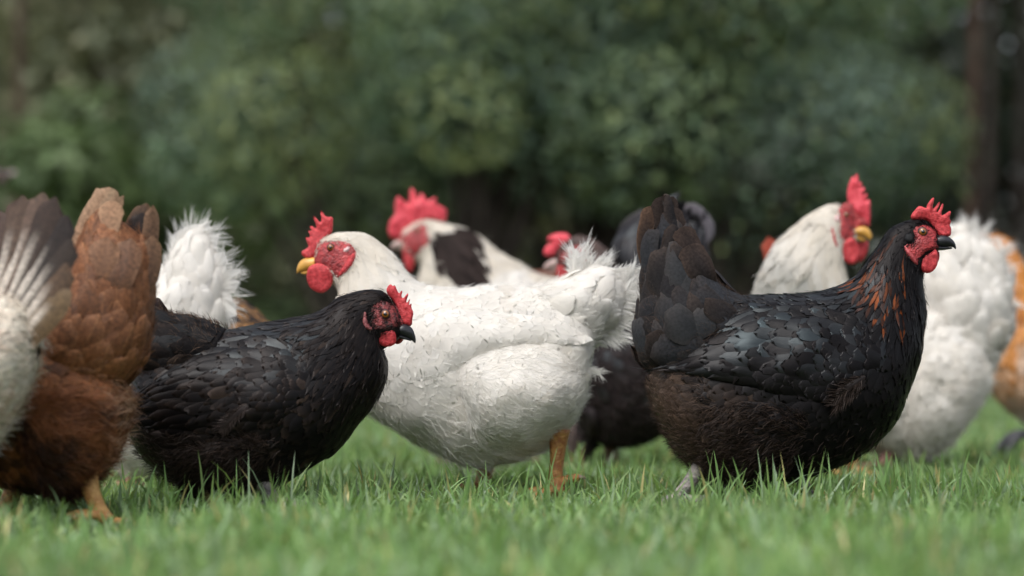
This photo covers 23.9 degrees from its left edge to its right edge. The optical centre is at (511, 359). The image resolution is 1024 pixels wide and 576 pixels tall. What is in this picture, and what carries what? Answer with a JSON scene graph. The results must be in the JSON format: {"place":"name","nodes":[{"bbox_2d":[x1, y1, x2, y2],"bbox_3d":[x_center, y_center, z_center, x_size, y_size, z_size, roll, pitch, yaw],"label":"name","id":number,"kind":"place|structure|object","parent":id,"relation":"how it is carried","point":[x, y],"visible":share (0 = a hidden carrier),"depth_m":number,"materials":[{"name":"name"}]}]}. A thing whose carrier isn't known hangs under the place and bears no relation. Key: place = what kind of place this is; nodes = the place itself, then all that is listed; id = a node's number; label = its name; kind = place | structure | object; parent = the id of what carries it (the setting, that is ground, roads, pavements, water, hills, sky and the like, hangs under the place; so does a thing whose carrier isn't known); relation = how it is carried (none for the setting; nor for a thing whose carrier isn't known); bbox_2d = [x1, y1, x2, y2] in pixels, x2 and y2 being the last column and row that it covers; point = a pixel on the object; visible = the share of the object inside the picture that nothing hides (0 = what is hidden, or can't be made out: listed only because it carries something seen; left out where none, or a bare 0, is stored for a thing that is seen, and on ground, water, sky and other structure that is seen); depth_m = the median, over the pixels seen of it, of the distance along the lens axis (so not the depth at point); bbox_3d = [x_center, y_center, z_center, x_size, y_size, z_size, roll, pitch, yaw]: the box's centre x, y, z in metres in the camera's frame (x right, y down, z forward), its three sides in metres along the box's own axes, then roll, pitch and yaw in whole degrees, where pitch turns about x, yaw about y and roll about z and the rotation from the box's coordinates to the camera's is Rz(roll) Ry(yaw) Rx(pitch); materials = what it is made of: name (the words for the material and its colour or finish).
{"place":"outdoors","nodes":[
{"label":"outdoors","id":0,"kind":"place"},
{"bbox_2d":[0,171,15,211],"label":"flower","id":1,"kind":"object","parent":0,"point":[4,175],"visible":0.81,"depth_m":6.20,"materials":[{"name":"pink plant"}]},
{"bbox_2d":[0,393,1023,575],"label":"ground","id":2,"kind":"structure","parent":0,"point":[91,536],"depth_m":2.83,"materials":[{"name":"green plant"}]},
{"bbox_2d":[11,0,24,202],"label":"tree","id":3,"kind":"object","parent":2,"relation":"on","point":[19,54],"visible":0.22,"depth_m":13.21,"materials":[{"name":"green plant"}]},
{"bbox_2d":[0,193,77,454],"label":"hen","id":4,"kind":"object","parent":2,"relation":"on","point":[38,255],"visible":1,"depth_m":2.75,"materials":[{"name":"white"}]},
{"bbox_2d":[0,187,161,523],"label":"hen","id":5,"kind":"object","parent":2,"relation":"on","point":[70,440],"visible":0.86,"depth_m":2.86,"materials":[{"name":"brown"}]},
{"bbox_2d":[0,0,171,226],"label":"shrub","id":6,"kind":"object","parent":2,"relation":"on","point":[7,83],"visible":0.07,"depth_m":14.73,"materials":[{"name":"green plant"}]},
{"bbox_2d":[0,0,292,312],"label":"tree","id":7,"kind":"object","parent":2,"relation":"on","point":[4,77],"visible":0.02,"depth_m":18.92,"materials":[{"name":"green plant"}]},
{"bbox_2d":[0,0,306,305],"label":"shrub","id":8,"kind":"object","parent":2,"relation":"on","point":[162,30],"visible":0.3,"depth_m":13.79,"materials":[{"name":"green plant"}]},
{"bbox_2d":[0,78,312,320],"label":"shrub","id":9,"kind":"object","parent":2,"relation":"on","point":[66,169],"visible":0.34,"depth_m":11.95,"materials":[{"name":"green plant"}]},
{"bbox_2d":[0,0,345,316],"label":"shrub","id":10,"kind":"object","parent":2,"relation":"on","point":[288,288],"visible":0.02,"depth_m":15.17,"materials":[{"name":"green plant"}]},
{"bbox_2d":[108,205,251,486],"bbox_3d":[-0.542,-0.020,3.611,0.250,0.437,0.236,0,0,-39],"label":"hen","id":11,"kind":"object","parent":2,"relation":"on","point":[195,276],"visible":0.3,"depth_m":3.58,"materials":[{"name":"white"}]},
{"bbox_2d":[33,0,416,313],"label":"tree","id":12,"kind":"object","parent":2,"relation":"on","point":[332,184],"depth_m":21.59,"materials":[{"name":"green plant"}]},
{"bbox_2d":[228,298,266,328],"bbox_3d":[-0.426,0.048,3.900,0.238,0.296,0.188,0,0,0],"label":"hen","id":13,"kind":"object","parent":2,"relation":"on","point":[253,315],"visible":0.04,"depth_m":3.86,"materials":[{"name":"brown"}]},
{"bbox_2d":[127,284,415,505],"bbox_3d":[-0.371,0.014,3.169,0.490,0.374,0.235,0,0,0],"label":"hen","id":14,"kind":"object","parent":2,"relation":"on","point":[273,396],"visible":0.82,"depth_m":3.10,"materials":[{"name":"black"}]},
{"bbox_2d":[131,0,577,311],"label":"shrub","id":15,"kind":"object","parent":2,"relation":"on","point":[265,93],"visible":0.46,"depth_m":10.49,"materials":[{"name":"green plant"}]},
{"bbox_2d":[257,1,541,315],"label":"tree","id":16,"kind":"object","parent":2,"relation":"on","point":[340,20],"depth_m":26.30,"materials":[{"name":"green plant"}]},
{"bbox_2d":[133,0,680,318],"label":"tree","id":17,"kind":"object","parent":2,"relation":"on","point":[545,223],"visible":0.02,"depth_m":17.90,"materials":[{"name":"green plant"}]},
{"bbox_2d":[297,211,640,496],"bbox_3d":[-0.034,-0.009,3.449,0.438,0.408,0.342,0,0,-37],"label":"hen","id":18,"kind":"object","parent":2,"relation":"on","point":[495,376],"visible":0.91,"depth_m":3.37,"materials":[{"name":"white"}]},
{"bbox_2d":[388,188,557,463],"bbox_3d":[-0.007,-0.059,4.400,0.437,0.508,0.226,0,0,0],"label":"rooster","id":19,"kind":"object","parent":2,"relation":"on","point":[435,247],"visible":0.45,"depth_m":4.37,"materials":[{"name":"white"}]},
{"bbox_2d":[288,0,714,259],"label":"shrub","id":20,"kind":"object","parent":2,"relation":"on","point":[486,220],"visible":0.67,"depth_m":9.83,"materials":[{"name":"green plant"}]},
{"bbox_2d":[338,0,808,269],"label":"shrub","id":21,"kind":"object","parent":2,"relation":"on","point":[597,227],"visible":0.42,"depth_m":9.86,"materials":[{"name":"green plant"}]},
{"bbox_2d":[418,31,756,271],"bbox_3d":[0.911,-5.022,24.772,4.896,10.561,5.406,0,0,33],"label":"tree","id":22,"kind":"object","parent":2,"relation":"on","point":[527,248],"depth_m":25.34,"materials":[{"name":"green plant"}]},
{"bbox_2d":[356,8,866,282],"bbox_3d":[0.736,-3.656,20.160,4.550,7.823,4.550,0,0,13],"label":"tree","id":23,"kind":"object","parent":2,"relation":"on","point":[727,276],"depth_m":19.56,"materials":[{"name":"green plant"}]},
{"bbox_2d":[543,192,714,469],"bbox_3d":[0.200,-0.049,4.202,0.313,0.488,0.218,0,0,0],"label":"hen","id":24,"kind":"object","parent":2,"relation":"on","point":[614,417],"visible":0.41,"depth_m":4.14,"materials":[{"name":"black"}]},
{"bbox_2d":[444,0,984,294],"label":"shrub","id":25,"kind":"object","parent":2,"relation":"on","point":[724,244],"visible":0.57,"depth_m":9.78,"materials":[{"name":"green plant"}]},
{"bbox_2d":[529,0,1014,269],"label":"tree","id":26,"kind":"object","parent":2,"relation":"on","point":[962,206],"visible":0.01,"depth_m":21.06,"materials":[{"name":"green plant"}]},
{"bbox_2d":[631,194,955,503],"bbox_3d":[0.378,-0.015,3.259,0.442,0.420,0.242,0,0,0],"label":"hen","id":27,"kind":"object","parent":2,"relation":"on","point":[804,378],"visible":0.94,"depth_m":3.19,"materials":[{"name":"black"}]},
{"bbox_2d":[633,0,981,279],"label":"shrub","id":28,"kind":"object","parent":2,"relation":"on","point":[868,35],"visible":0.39,"depth_m":9.86,"materials":[{"name":"green plant"}]},
{"bbox_2d":[751,174,876,474],"bbox_3d":[0.466,-0.050,4.021,0.224,0.492,0.432,0,0,-25],"label":"rooster","id":29,"kind":"object","parent":2,"relation":"on","point":[814,250],"visible":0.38,"depth_m":3.83,"materials":[{"name":"white"}]},
{"bbox_2d":[668,0,1023,271],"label":"tree","id":30,"kind":"object","parent":2,"relation":"on","point":[1003,221],"depth_m":25.22,"materials":[{"name":"green plant"}]},
{"bbox_2d":[795,0,1017,237],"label":"tree","id":31,"kind":"object","parent":2,"relation":"on","point":[1005,114],"visible":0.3,"depth_m":17.89,"materials":[{"name":"green plant"}]},
{"bbox_2d":[859,210,1023,468],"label":"hen","id":32,"kind":"object","parent":2,"relation":"on","point":[969,281],"visible":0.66,"depth_m":4.18,"materials":[{"name":"white"}]},
{"bbox_2d":[875,0,1023,249],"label":"tree","id":33,"kind":"object","parent":2,"relation":"on","point":[996,224],"visible":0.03,"depth_m":25.19,"materials":[{"name":"green plant"}]},
{"bbox_2d":[965,0,979,229],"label":"tree","id":34,"kind":"object","parent":2,"relation":"on","point":[974,66],"visible":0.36,"depth_m":12.55,"materials":[{"name":"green plant"}]},
{"bbox_2d":[982,0,995,235],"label":"tree","id":35,"kind":"object","parent":2,"relation":"on","point":[989,128],"visible":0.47,"depth_m":13.57,"materials":[{"name":"brown plant"}]},
{"bbox_2d":[965,133,1014,233],"bbox_3d":[5.880,-4.341,20.275,4.257,9.184,4.701,0,0,-22],"label":"tree","id":36,"kind":"object","parent":2,"relation":"on","point":[995,211],"visible":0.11,"depth_m":20.54,"materials":[{"name":"green plant"}]},
{"bbox_2d":[982,230,1023,458],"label":"hen","id":37,"kind":"object","parent":2,"relation":"on","point":[1007,391],"visible":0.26,"depth_m":4.59,"materials":[{"name":"orange"}]},
{"bbox_2d":[1014,0,1023,258],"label":"tree","id":38,"kind":"object","parent":2,"relation":"on","point":[1019,216],"visible":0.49,"depth_m":14.60,"materials":[{"name":"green plant"}]},
{"bbox_2d":[320,4,1023,268],"label":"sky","id":39,"kind":"structure","parent":0,"point":[332,21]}
]}

